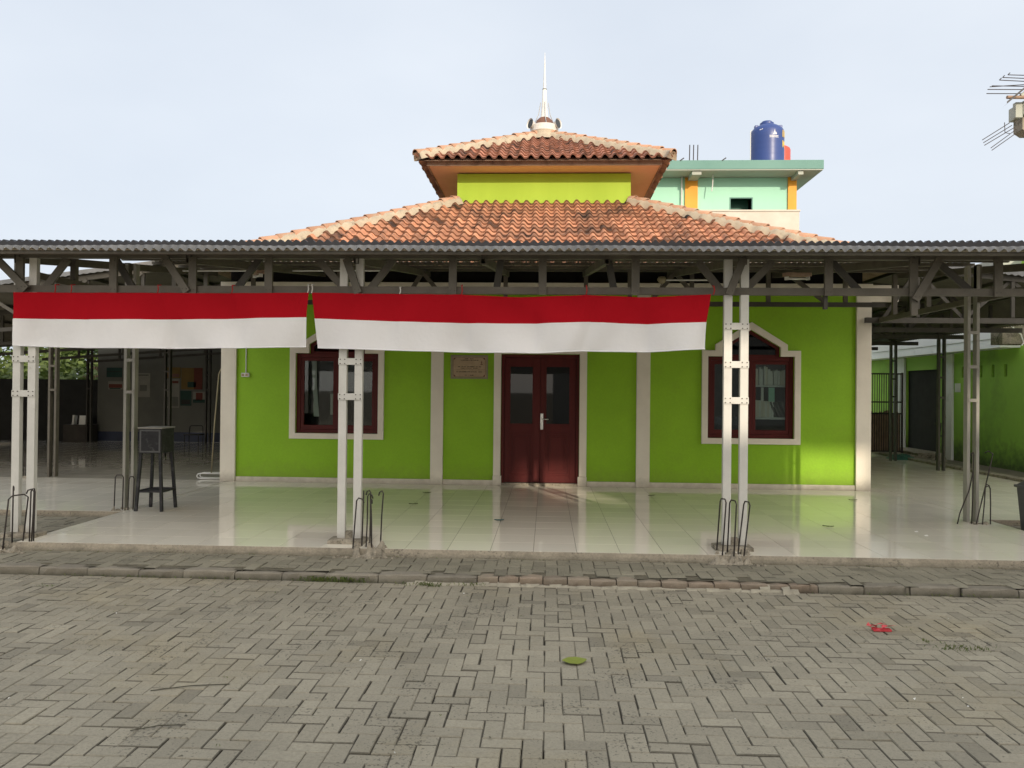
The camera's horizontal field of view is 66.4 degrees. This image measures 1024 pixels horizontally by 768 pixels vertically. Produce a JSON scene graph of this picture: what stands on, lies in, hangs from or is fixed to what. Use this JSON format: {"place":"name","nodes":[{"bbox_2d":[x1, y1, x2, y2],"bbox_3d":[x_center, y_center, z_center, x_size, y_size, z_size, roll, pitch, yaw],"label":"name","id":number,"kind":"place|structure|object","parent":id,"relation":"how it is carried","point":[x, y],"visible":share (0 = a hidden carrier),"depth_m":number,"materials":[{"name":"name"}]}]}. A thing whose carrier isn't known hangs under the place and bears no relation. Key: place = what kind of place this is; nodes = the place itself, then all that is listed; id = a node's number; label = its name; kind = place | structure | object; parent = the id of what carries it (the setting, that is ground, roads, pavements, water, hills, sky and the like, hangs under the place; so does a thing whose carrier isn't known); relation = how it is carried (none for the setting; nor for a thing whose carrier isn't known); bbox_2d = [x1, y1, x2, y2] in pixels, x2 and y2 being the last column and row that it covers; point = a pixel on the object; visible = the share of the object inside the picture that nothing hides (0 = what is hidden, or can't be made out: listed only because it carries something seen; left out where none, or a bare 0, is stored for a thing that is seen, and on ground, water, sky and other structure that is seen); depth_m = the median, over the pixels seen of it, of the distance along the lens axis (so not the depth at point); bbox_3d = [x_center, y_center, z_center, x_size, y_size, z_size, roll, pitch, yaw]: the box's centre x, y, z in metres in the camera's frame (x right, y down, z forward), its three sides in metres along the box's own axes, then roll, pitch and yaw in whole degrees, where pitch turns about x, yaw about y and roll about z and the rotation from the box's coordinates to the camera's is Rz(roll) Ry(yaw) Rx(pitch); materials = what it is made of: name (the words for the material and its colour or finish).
{"place":"outdoors","nodes":[
{"label":"outdoors","id":0,"kind":"place"},
{"bbox_2d":[0,440,219,479],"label":"hall back floor","id":1,"kind":"structure","parent":0,"point":[104,459],"depth_m":15.63,"materials":[{"name":"tile"}]},
{"bbox_2d":[63,424,97,441],"bbox_3d":[-11.520,1.306,20.866,0.650,0.460,0.515,1,0,3],"label":"cupboard","id":2,"kind":"object","parent":1,"relation":"on","point":[75,433],"visible":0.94,"depth_m":20.62,"materials":[{"name":"wood"}]},
{"bbox_2d":[72,415,77,423],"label":"book","id":3,"kind":"object","parent":2,"relation":"on","point":[74,419],"visible":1,"depth_m":20.77,"materials":[{"name":"paper"}]},
{"bbox_2d":[79,416,85,424],"bbox_3d":[-11.394,0.966,20.806,0.170,0.240,0.140,1,-8,3],"label":"book","id":4,"kind":"object","parent":2,"relation":"on","point":[82,420],"visible":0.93,"depth_m":20.74,"materials":[{"name":"paper"}]},
{"bbox_2d":[0,261,230,476],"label":"canopy","id":5,"kind":"object","parent":1,"relation":"on","point":[95,276],"visible":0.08,"depth_m":14.19,"materials":[{"name":"metal"}]},
{"bbox_2d":[97,348,220,442],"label":"hall end wall","id":6,"kind":"structure","parent":1,"relation":"on","point":[110,414],"depth_m":21.15,"materials":[{"name":"paint"}]},
{"bbox_2d":[106,368,121,376],"bbox_3d":[-10.779,-0.314,21.192,0.430,0.260,0.012,1,0,3],"label":"poster","id":7,"kind":"object","parent":6,"relation":"attached to","point":[114,372],"visible":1,"depth_m":21.19,"materials":[{"name":"paper"}]},
{"bbox_2d":[108,381,123,388],"bbox_3d":[-10.733,0.036,21.188,0.430,0.220,0.012,1,0,3],"label":"poster","id":8,"kind":"object","parent":6,"relation":"attached to","point":[115,384],"visible":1,"depth_m":21.18,"materials":[{"name":"paper"}]},
{"bbox_2d":[138,373,149,396],"bbox_3d":[-10.003,0.028,21.155,0.430,0.650,0.012,1,0,3],"label":"poster","id":9,"kind":"object","parent":6,"relation":"attached to","point":[143,384],"visible":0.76,"depth_m":21.15,"materials":[{"name":"paper"}]},
{"bbox_2d":[167,379,179,407],"bbox_3d":[-9.161,0.251,21.116,0.380,0.780,0.012,1,0,3],"label":"poster","id":10,"kind":"object","parent":6,"relation":"attached to","point":[175,393],"visible":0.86,"depth_m":21.11,"materials":[{"name":"paper"}]},
{"bbox_2d":[167,367,180,377],"bbox_3d":[-9.141,-0.304,21.119,0.390,0.290,0.012,1,0,3],"label":"poster","id":11,"kind":"object","parent":6,"relation":"attached to","point":[176,372],"visible":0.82,"depth_m":21.11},
{"bbox_2d":[180,391,190,405],"bbox_3d":[-8.803,0.384,21.099,0.300,0.400,0.012,1,0,3],"label":"poster","id":12,"kind":"object","parent":6,"relation":"attached to","point":[185,398],"visible":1,"depth_m":21.10,"materials":[{"name":"paper"}]},
{"bbox_2d":[181,368,202,388],"bbox_3d":[-8.638,-0.144,21.096,0.580,0.580,0.012,1,0,3],"label":"poster","id":13,"kind":"object","parent":6,"relation":"attached to","point":[191,378],"visible":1,"depth_m":21.09,"materials":[{"name":"paper"}]},
{"bbox_2d":[193,392,207,402],"bbox_3d":[-8.403,0.358,21.081,0.400,0.300,0.012,1,0,3],"label":"poster","id":14,"kind":"object","parent":6,"relation":"attached to","point":[198,397],"visible":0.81,"depth_m":21.08,"materials":[{"name":"paper"}]},
{"bbox_2d":[183,425,203,445],"bbox_3d":[-8.131,1.312,19.978,0.400,0.502,0.312,1,0,3],"label":"chair","id":15,"kind":"object","parent":1,"relation":"on","point":[189,434],"visible":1,"depth_m":20.08,"materials":[{"name":"black paint"}]},
{"bbox_2d":[196,369,220,478],"bbox_3d":[-4.844,0.630,12.664,0.454,1.802,0.181,1,0,3],"label":"mop","id":16,"kind":"object","parent":1,"relation":"on","point":[211,472],"visible":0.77,"depth_m":12.66,"materials":[{"name":"wood"}]},
{"bbox_2d":[0,477,226,511],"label":"hall floor","id":17,"kind":"structure","parent":0,"point":[79,494],"depth_m":10.94,"materials":[{"name":"tile"}]},
{"bbox_2d":[22,452,37,478],"bbox_3d":[-7.822,1.234,12.599,0.597,0.700,0.362,1,0,3],"label":"post","id":18,"kind":"object","parent":17,"relation":"on","point":[23,477],"visible":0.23,"depth_m":12.55,"materials":[{"name":"metal"}]},
{"bbox_2d":[111,474,134,510],"bbox_3d":[-4.729,1.341,9.421,0.329,0.502,0.316,1,0,3],"label":"rebar stub","id":19,"kind":"object","parent":17,"relation":"on","point":[122,508],"visible":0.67,"depth_m":9.42,"materials":[{"name":"metal"}]},
{"bbox_2d":[42,560,711,583],"bbox_3d":[0.344,1.691,8.065,18.000,0.108,2.930,1,0,3],"label":"pavement bed","id":20,"kind":"object","parent":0,"point":[401,562],"depth_m":6.72,"materials":[{"name":"soil"}]},
{"bbox_2d":[0,574,1023,767],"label":"road","id":21,"kind":"structure","parent":0,"point":[793,651],"depth_m":4.44,"materials":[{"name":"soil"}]},
{"bbox_2d":[130,724,185,730],"bbox_3d":[-1.688,1.635,3.732,0.244,0.009,0.019,1,0,-17],"label":"twig","id":22,"kind":"object","parent":21,"relation":"on","point":[158,725],"visible":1,"depth_m":3.74,"materials":[{"name":"wood"}]},
{"bbox_2d":[151,684,229,690],"bbox_3d":[-1.740,1.638,4.236,0.399,0.009,0.020,1,0,-15],"label":"twig","id":23,"kind":"object","parent":21,"relation":"on","point":[190,685],"visible":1,"depth_m":4.24,"materials":[{"name":"wood"}]},
{"bbox_2d":[36,550,1018,745],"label":"weeds","id":24,"kind":"object","parent":21,"relation":"on","point":[322,579],"visible":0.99,"depth_m":6.55,"materials":[{"name":"plant"}]},
{"bbox_2d":[33,550,1023,755],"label":"debris","id":25,"kind":"object","parent":21,"relation":"on","point":[512,678],"visible":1,"depth_m":5.11,"materials":[{"name":"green plant"}]},
{"bbox_2d":[562,657,586,663],"bbox_3d":[0.375,1.656,4.687,0.122,0.009,0.126,0,-1,38],"label":"fallen leaf","id":26,"kind":"object","parent":21,"relation":"on","point":[575,660],"visible":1,"depth_m":4.69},
{"bbox_2d":[405,581,799,594],"bbox_3d":[0.726,1.660,6.444,3.229,0.073,0.098,1,0,3],"label":"kerb mortar","id":27,"kind":"object","parent":21,"relation":"on","point":[787,590],"visible":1,"depth_m":6.44,"materials":[{"name":"concrete"}]},
{"bbox_2d":[867,622,894,631],"bbox_3d":[2.530,1.666,5.370,0.180,0.054,0.105,1,0,-12],"label":"wrapper","id":28,"kind":"object","parent":21,"relation":"on","point":[882,629],"visible":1,"depth_m":5.35,"materials":[{"name":"plastic"}]},
{"bbox_2d":[0,515,1023,593],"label":"pavement","id":29,"kind":"structure","parent":0,"point":[905,577],"depth_m":6.89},
{"bbox_2d":[0,486,35,553],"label":"rebar stub","id":30,"kind":"object","parent":29,"relation":"on","point":[4,544],"visible":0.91,"depth_m":7.46,"materials":[{"name":"metal"}]},
{"bbox_2d":[332,490,397,559],"bbox_3d":[-1.346,1.305,7.306,0.612,0.616,0.296,1,0,3],"label":"rebar stub","id":31,"kind":"object","parent":29,"relation":"on","point":[372,552],"visible":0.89,"depth_m":7.28,"materials":[{"name":"metal"}]},
{"bbox_2d":[0,509,1023,569],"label":"terrace edge","id":32,"kind":"object","parent":29,"relation":"on","point":[598,557],"visible":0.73,"depth_m":7.23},
{"bbox_2d":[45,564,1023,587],"bbox_3d":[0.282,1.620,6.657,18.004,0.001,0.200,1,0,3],"label":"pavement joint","id":33,"kind":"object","parent":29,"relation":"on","point":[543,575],"visible":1,"depth_m":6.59,"materials":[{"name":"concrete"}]},
{"bbox_2d":[707,498,765,566],"bbox_3d":[2.020,1.346,7.142,0.556,0.596,0.281,1,0,3],"label":"rebar stub","id":34,"kind":"object","parent":29,"relation":"on","point":[735,558],"visible":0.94,"depth_m":7.11,"materials":[{"name":"metal"}]},
{"bbox_2d":[1014,481,1023,530],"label":"litter bin","id":35,"kind":"object","parent":29,"relation":"on","point":[1020,489],"visible":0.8,"depth_m":8.83,"materials":[{"name":"grey plastic"}]},
{"bbox_2d":[0,0,1023,367],"label":"sky","id":36,"kind":"structure","parent":0,"point":[122,120],"materials":[{"name":"white"}]},
{"bbox_2d":[17,481,1023,560],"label":"terrace floor","id":37,"kind":"structure","parent":0,"point":[876,524],"depth_m":8.82,"materials":[{"name":"tile"}]},
{"bbox_2d":[134,426,176,511],"bbox_3d":[-4.318,1.021,9.499,0.349,1.003,0.384,1,0,3],"label":"charity box","id":38,"kind":"object","parent":37,"relation":"on","point":[154,440],"visible":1,"depth_m":9.34,"materials":[{"name":"black paint"}]},
{"bbox_2d":[0,239,1023,551],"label":"canopy","id":39,"kind":"object","parent":37,"relation":"on","point":[738,261],"visible":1,"depth_m":7.55,"materials":[{"name":"metal"}]},
{"bbox_2d":[12,284,310,348],"bbox_3d":[-3.408,-0.660,7.566,2.932,0.641,0.122,1,0,3],"label":"flag banner","id":40,"kind":"object","parent":39,"relation":"hanging from","point":[157,320],"visible":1,"depth_m":7.56,"materials":[{"name":"red fabric"}]},
{"bbox_2d":[253,270,263,277],"bbox_3d":[-3.174,-1.373,9.759,0.100,0.087,0.608,1,6,-25],"label":"tube lamp","id":41,"kind":"object","parent":39,"relation":"attached to","point":[258,273],"visible":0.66,"depth_m":9.50,"materials":[{"name":"glass"}]},
{"bbox_2d":[183,270,379,271],"bbox_3d":[-3.114,-1.544,10.662,2.800,0.032,0.022,1,0,3],"label":"conduit","id":42,"kind":"object","parent":39,"relation":"attached to","point":[245,270],"visible":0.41,"depth_m":10.68,"materials":[{"name":"white plastic"}]},
{"bbox_2d":[311,284,714,353],"bbox_3d":[-0.015,-0.619,7.400,3.831,0.661,0.135,1,0,3],"label":"flag banner","id":43,"kind":"object","parent":39,"relation":"hanging from","point":[457,323],"visible":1,"depth_m":7.42,"materials":[{"name":"red fabric"}]},
{"bbox_2d":[657,276,707,286],"bbox_3d":[2.415,-1.396,11.152,0.804,0.274,0.139,1,0,-5],"label":"tube lamp","id":44,"kind":"object","parent":39,"relation":"attached to","point":[661,280],"visible":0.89,"depth_m":11.17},
{"bbox_2d":[782,272,811,279],"bbox_3d":[3.455,-1.302,9.464,0.100,0.087,0.608,0,5,45],"label":"tube lamp","id":45,"kind":"object","parent":39,"relation":"attached to","point":[789,276],"visible":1,"depth_m":9.37,"materials":[{"name":"plastic"}]},
{"bbox_2d":[218,59,898,490],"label":"prayer hall","id":46,"kind":"structure","parent":37,"relation":"on","point":[588,419],"depth_m":12.28,"materials":[{"name":"green paint"}]},
{"bbox_2d":[241,348,249,376],"bbox_3d":[-4.217,-0.824,12.397,0.125,1.425,0.052,1,0,3],"label":"power socket","id":47,"kind":"object","parent":46,"relation":"attached to","point":[245,374],"visible":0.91,"depth_m":12.39,"materials":[{"name":"white plastic"}]},
{"bbox_2d":[312,361,318,416],"bbox_3d":[-3.177,0.075,12.622,0.130,0.900,0.038,1,0,3],"label":"curtain","id":48,"kind":"object","parent":46,"relation":"hanging from","point":[315,394],"visible":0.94,"depth_m":12.63,"materials":[{"name":"fabric"}]},
{"bbox_2d":[289,333,384,439],"bbox_3d":[-2.760,-0.072,12.376,1.502,1.880,0.135,1,0,3],"label":"window","id":49,"kind":"structure","parent":46,"relation":"in","point":[375,431],"depth_m":12.36,"materials":[{"name":"beige paint"}]},
{"bbox_2d":[329,391,350,424],"bbox_3d":[-2.887,0.830,13.110,0.320,1.438,0.250,1,0,3],"label":"cupboard","id":50,"kind":"object","parent":46,"relation":"in","point":[348,415],"visible":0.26,"depth_m":13.00,"materials":[{"name":"paint"}]},
{"bbox_2d":[330,394,332,414],"bbox_3d":[-2.984,0.334,12.961,0.050,0.350,0.055,1,0,3],"label":"bottle","id":51,"kind":"object","parent":50,"relation":"attached to","point":[331,404],"visible":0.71,"depth_m":12.93,"materials":[{"name":"plastic"}]},
{"bbox_2d":[451,355,487,378],"bbox_3d":[-0.668,-0.266,12.247,0.585,0.373,0.026,1,0,3],"label":"plaque","id":52,"kind":"object","parent":46,"relation":"attached to","point":[469,366],"visible":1,"depth_m":12.24,"materials":[{"name":"stone"}]},
{"bbox_2d":[504,358,540,481],"bbox_3d":[0.160,0.563,12.273,0.559,1.952,0.040,1,0,3],"label":"door leaf","id":53,"kind":"structure","parent":46,"relation":"in","point":[522,375],"depth_m":12.26,"materials":[{"name":"red wood"}]},
{"bbox_2d":[540,358,575,482],"bbox_3d":[0.718,0.568,12.216,0.553,1.952,0.104,1,0,3],"label":"door leaf","id":54,"kind":"structure","parent":46,"relation":"in","point":[558,375],"depth_m":12.24,"materials":[{"name":"red wood"}]},
{"bbox_2d":[714,416,738,429],"bbox_3d":[3.378,0.792,12.506,0.450,0.550,0.300,1,0,3],"label":"storage box","id":55,"kind":"object","parent":46,"relation":"in","point":[718,423],"visible":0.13,"depth_m":12.36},
{"bbox_2d":[701,322,800,444],"bbox_3d":[3.683,-0.012,12.089,1.502,1.880,0.135,1,0,3],"label":"window","id":56,"kind":"structure","parent":46,"relation":"in","point":[761,351],"depth_m":12.08,"materials":[{"name":"beige paint"}]},
{"bbox_2d":[755,385,784,419],"bbox_3d":[4.031,0.602,12.339,0.789,2.000,0.300,1,0,3],"label":"bookshelf","id":57,"kind":"object","parent":46,"relation":"in","point":[778,418],"visible":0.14,"depth_m":12.19,"materials":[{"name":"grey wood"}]},
{"bbox_2d":[755,400,756,416],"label":"book","id":58,"kind":"object","parent":57,"relation":"on","point":[756,408],"visible":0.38,"depth_m":12.23,"materials":[{"name":"paper"}]},
{"bbox_2d":[756,369,757,384],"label":"book","id":59,"kind":"object","parent":57,"relation":"on","point":[756,376],"visible":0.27,"depth_m":12.24,"materials":[{"name":"paper"}]},
{"bbox_2d":[757,400,758,416],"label":"book","id":60,"kind":"object","parent":57,"relation":"on","point":[757,408],"visible":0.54,"depth_m":12.23,"materials":[{"name":"paper"}]},
{"bbox_2d":[756,367,760,384],"bbox_3d":[3.883,-0.125,12.324,0.027,0.286,0.200,1,0,3],"label":"book","id":61,"kind":"object","parent":57,"relation":"on","point":[759,375],"visible":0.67,"depth_m":12.22,"materials":[{"name":"paper"}]},
{"bbox_2d":[759,400,760,416],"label":"book","id":62,"kind":"object","parent":57,"relation":"on","point":[759,408],"visible":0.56,"depth_m":12.23,"materials":[{"name":"paper"}]},
{"bbox_2d":[761,369,762,384],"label":"book","id":63,"kind":"object","parent":57,"relation":"on","point":[761,376],"visible":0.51,"depth_m":12.24,"materials":[{"name":"white paper"}]},
{"bbox_2d":[761,401,762,416],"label":"book","id":64,"kind":"object","parent":57,"relation":"on","point":[761,408],"visible":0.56,"depth_m":12.23,"materials":[{"name":"paper"}]},
{"bbox_2d":[761,388,763,400],"bbox_3d":[3.926,0.188,12.271,0.035,0.265,0.030,1,0,3],"label":"file","id":65,"kind":"object","parent":57,"relation":"on","point":[762,394],"visible":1,"depth_m":12.26,"materials":[{"name":"paper"}]},
{"bbox_2d":[761,366,765,384],"bbox_3d":[3.957,-0.130,12.323,0.023,0.297,0.200,1,0,3],"label":"book","id":66,"kind":"object","parent":57,"relation":"on","point":[764,371],"visible":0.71,"depth_m":12.22,"materials":[{"name":"paper"}]},
{"bbox_2d":[763,401,764,416],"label":"book","id":67,"kind":"object","parent":57,"relation":"on","point":[763,408],"visible":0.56,"depth_m":12.22,"materials":[{"name":"paper"}]},
{"bbox_2d":[765,401,766,416],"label":"book","id":68,"kind":"object","parent":57,"relation":"on","point":[765,408],"visible":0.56,"depth_m":12.22,"materials":[{"name":"paper"}]},
{"bbox_2d":[765,367,767,384],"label":"book","id":69,"kind":"object","parent":57,"relation":"on","point":[766,380],"visible":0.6,"depth_m":12.23,"materials":[{"name":"paper"}]},
{"bbox_2d":[767,401,768,416],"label":"book","id":70,"kind":"object","parent":57,"relation":"on","point":[767,408],"visible":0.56,"depth_m":12.22,"materials":[{"name":"paper"}]},
{"bbox_2d":[768,369,769,384],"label":"book","id":71,"kind":"object","parent":57,"relation":"on","point":[768,376],"visible":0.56,"depth_m":12.22,"materials":[{"name":"paper"}]},
{"bbox_2d":[768,388,774,401],"bbox_3d":[4.069,0.194,12.265,0.090,0.275,0.030,1,0,3],"label":"folder","id":72,"kind":"object","parent":57,"relation":"on","point":[771,394],"visible":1,"depth_m":12.25,"materials":[{"name":"green paint"}]},
{"bbox_2d":[770,371,772,384],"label":"book","id":73,"kind":"object","parent":57,"relation":"on","point":[771,377],"visible":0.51,"depth_m":12.23,"materials":[{"name":"paper"}]},
{"bbox_2d":[770,402,776,416],"bbox_3d":[4.086,0.400,12.315,0.030,0.250,0.200,-19,-1,2],"label":"book","id":74,"kind":"object","parent":57,"relation":"on","point":[772,407],"visible":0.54,"depth_m":12.22,"materials":[{"name":"paper"}]},
{"bbox_2d":[773,371,775,384],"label":"book","id":75,"kind":"object","parent":57,"relation":"on","point":[774,376],"visible":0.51,"depth_m":12.22,"materials":[{"name":"paper"}]},
{"bbox_2d":[773,402,779,416],"bbox_3d":[4.135,0.403,12.306,0.030,0.250,0.200,-22,-1,2],"label":"book","id":76,"kind":"object","parent":57,"relation":"on","point":[776,411],"visible":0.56,"depth_m":12.21,"materials":[{"name":"paper"}]},
{"bbox_2d":[777,371,779,384],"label":"book","id":77,"kind":"object","parent":57,"relation":"on","point":[778,379],"visible":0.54,"depth_m":12.21,"materials":[{"name":"paper"}]},
{"bbox_2d":[777,401,784,416],"bbox_3d":[4.257,0.399,12.310,0.030,0.250,0.200,-17,-1,2],"label":"book","id":78,"kind":"object","parent":57,"relation":"on","point":[781,406],"visible":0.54,"depth_m":12.25,"materials":[{"name":"paper"}]},
{"bbox_2d":[780,370,783,384],"bbox_3d":[4.243,-0.096,12.318,0.025,0.236,0.200,1,0,3],"label":"book","id":79,"kind":"object","parent":57,"relation":"on","point":[782,371],"visible":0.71,"depth_m":12.22,"materials":[{"name":"paper"}]},
{"bbox_2d":[957,451,992,524],"bbox_3d":[5.354,1.228,8.970,0.493,0.911,0.318,1,0,3],"label":"rebar stub","id":80,"kind":"object","parent":37,"relation":"on","point":[983,495],"visible":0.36,"depth_m":9.00,"materials":[{"name":"metal"}]},
{"bbox_2d":[310,484,948,551],"bbox_3d":[-3.300,1.653,15.020,24.100,0.158,15.258,1,0,3],"label":"floor bed","id":81,"kind":"object","parent":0,"point":[570,518],"visible":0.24,"depth_m":8.68,"materials":[{"name":"tile"}]},
{"bbox_2d":[775,402,783,416],"bbox_3d":[4.189,0.404,12.322,0.030,0.250,0.200,-24,-1,2],"label":"book","id":82,"kind":"object","parent":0,"point":[779,409],"visible":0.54,"depth_m":12.22,"materials":[{"name":"paper"}]},
{"bbox_2d":[871,453,1019,519],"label":"hall floor","id":83,"kind":"structure","parent":0,"point":[928,483],"depth_m":12.64,"materials":[{"name":"tile"}]},
{"bbox_2d":[886,453,913,459],"bbox_3d":[8.840,1.643,17.762,0.550,0.126,0.500,1,0,3],"label":"tarpaulin","id":84,"kind":"object","parent":83,"relation":"on","point":[902,456],"visible":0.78,"depth_m":17.61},
{"bbox_2d":[862,267,1023,470],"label":"canopy","id":85,"kind":"object","parent":83,"relation":"on","point":[996,315],"visible":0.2,"depth_m":13.97,"materials":[{"name":"metal"}]},
{"bbox_2d":[920,458,1023,476],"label":"strip","id":86,"kind":"object","parent":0,"point":[998,470],"depth_m":15.77,"materials":[{"name":"concrete"}]},
{"bbox_2d":[932,422,946,460],"bbox_3d":[9.733,1.248,17.703,0.407,1.085,0.400,1,0,3],"label":"rebar stub","id":87,"kind":"object","parent":86,"relation":"on","point":[934,458],"visible":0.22,"depth_m":17.77,"materials":[{"name":"metal"}]},
{"bbox_2d":[871,261,1023,471],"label":"annex building","id":88,"kind":"structure","parent":86,"relation":"on","point":[1001,416],"depth_m":17.65,"materials":[{"name":"green paint"}]},
{"bbox_2d":[871,373,903,452],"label":"iron gate","id":89,"kind":"structure","parent":88,"relation":"attached to","point":[879,431],"depth_m":19.11,"materials":[{"name":"metal"}]},
{"bbox_2d":[908,369,936,451],"bbox_3d":[11.387,0.509,17.958,2.440,2.550,5.100,1,0,3],"label":"doorway interior","id":90,"kind":"structure","parent":88,"relation":"in","point":[922,383],"depth_m":19.49,"materials":[{"name":"black"}]},
{"bbox_2d":[955,383,960,391],"bbox_3d":[10.094,0.085,17.709,0.006,0.200,0.240,1,0,3],"label":"paper notice","id":91,"kind":"object","parent":88,"relation":"attached to","point":[957,387],"visible":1,"depth_m":17.69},
{"bbox_2d":[976,73,1023,265],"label":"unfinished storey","id":92,"kind":"object","parent":88,"relation":"on","point":[1016,115],"visible":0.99,"depth_m":15.18,"materials":[{"name":"concrete"}]},
{"bbox_2d":[991,325,1023,344],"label":"air conditioner unit","id":93,"kind":"object","parent":88,"relation":"attached to","point":[1006,338],"visible":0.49,"depth_m":14.52,"materials":[{"name":"metal"}]},
{"label":"ground","id":94,"kind":"structure","parent":0,"visible":0},
{"bbox_2d":[0,347,25,373],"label":"broadleaf tree","id":95,"kind":"object","parent":94,"relation":"on","point":[4,350],"visible":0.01,"depth_m":27.40,"materials":[{"name":"green plant"}]},
{"bbox_2d":[0,346,77,377],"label":"broadleaf tree","id":96,"kind":"object","parent":94,"relation":"on","point":[25,349],"visible":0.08,"depth_m":25.15,"materials":[{"name":"green plant"}]},
{"bbox_2d":[0,379,97,440],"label":"boundary wall","id":97,"kind":"structure","parent":94,"relation":"on","point":[72,397],"depth_m":21.30,"materials":[{"name":"black"}]},
{"bbox_2d":[0,346,97,379],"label":"shrubbery","id":98,"kind":"object","parent":94,"relation":"on","point":[8,370],"visible":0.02,"depth_m":22.66,"materials":[{"name":"green plant"}]},
{"bbox_2d":[24,348,97,379],"bbox_3d":[-13.348,-0.162,24.837,2.491,3.846,3.864,0,-1,36],"label":"broadleaf tree","id":99,"kind":"object","parent":94,"relation":"on","point":[78,367],"visible":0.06,"depth_m":23.85,"materials":[{"name":"green plant"}]},
{"bbox_2d":[0,562,1023,598],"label":"kerb","id":100,"kind":"structure","parent":94,"relation":"on","point":[921,589],"depth_m":6.61,"materials":[{"name":"concrete"}]},
{"bbox_2d":[478,574,817,593],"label":"kerb bricks","id":101,"kind":"object","parent":94,"relation":"on","point":[630,581],"visible":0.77,"depth_m":6.46,"materials":[{"name":"concrete"}]},
{"bbox_2d":[650,145,823,229],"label":"mint building","id":102,"kind":"structure","parent":94,"relation":"on","point":[761,191],"depth_m":28.64,"materials":[{"name":"paint"}]},
{"bbox_2d":[729,197,752,209],"bbox_3d":[8.427,-6.562,29.026,0.850,0.700,0.660,1,0,3],"label":"window","id":103,"kind":"structure","parent":102,"relation":"in","point":[733,204],"depth_m":29.29,"materials":[{"name":"glass"}]},
{"bbox_2d":[750,120,784,159],"bbox_3d":[9.448,-8.830,29.027,1.262,1.815,1.214,1,0,3],"label":"water tank","id":104,"kind":"object","parent":102,"relation":"on","point":[767,137],"visible":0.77,"depth_m":28.52,"materials":[{"name":"blue plastic"}]},
{"bbox_2d":[784,145,790,159],"bbox_3d":[10.253,-8.558,29.942,0.780,1.300,0.780,1,0,3],"label":"water tank","id":105,"kind":"object","parent":102,"relation":"on","point":[787,152],"visible":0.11,"depth_m":29.59,"materials":[{"name":"red plastic"}]},
{"bbox_2d":[871,452,1023,481],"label":"kerb","id":106,"kind":"structure","parent":94,"relation":"on","point":[997,475],"depth_m":15.34,"materials":[{"name":"concrete"}]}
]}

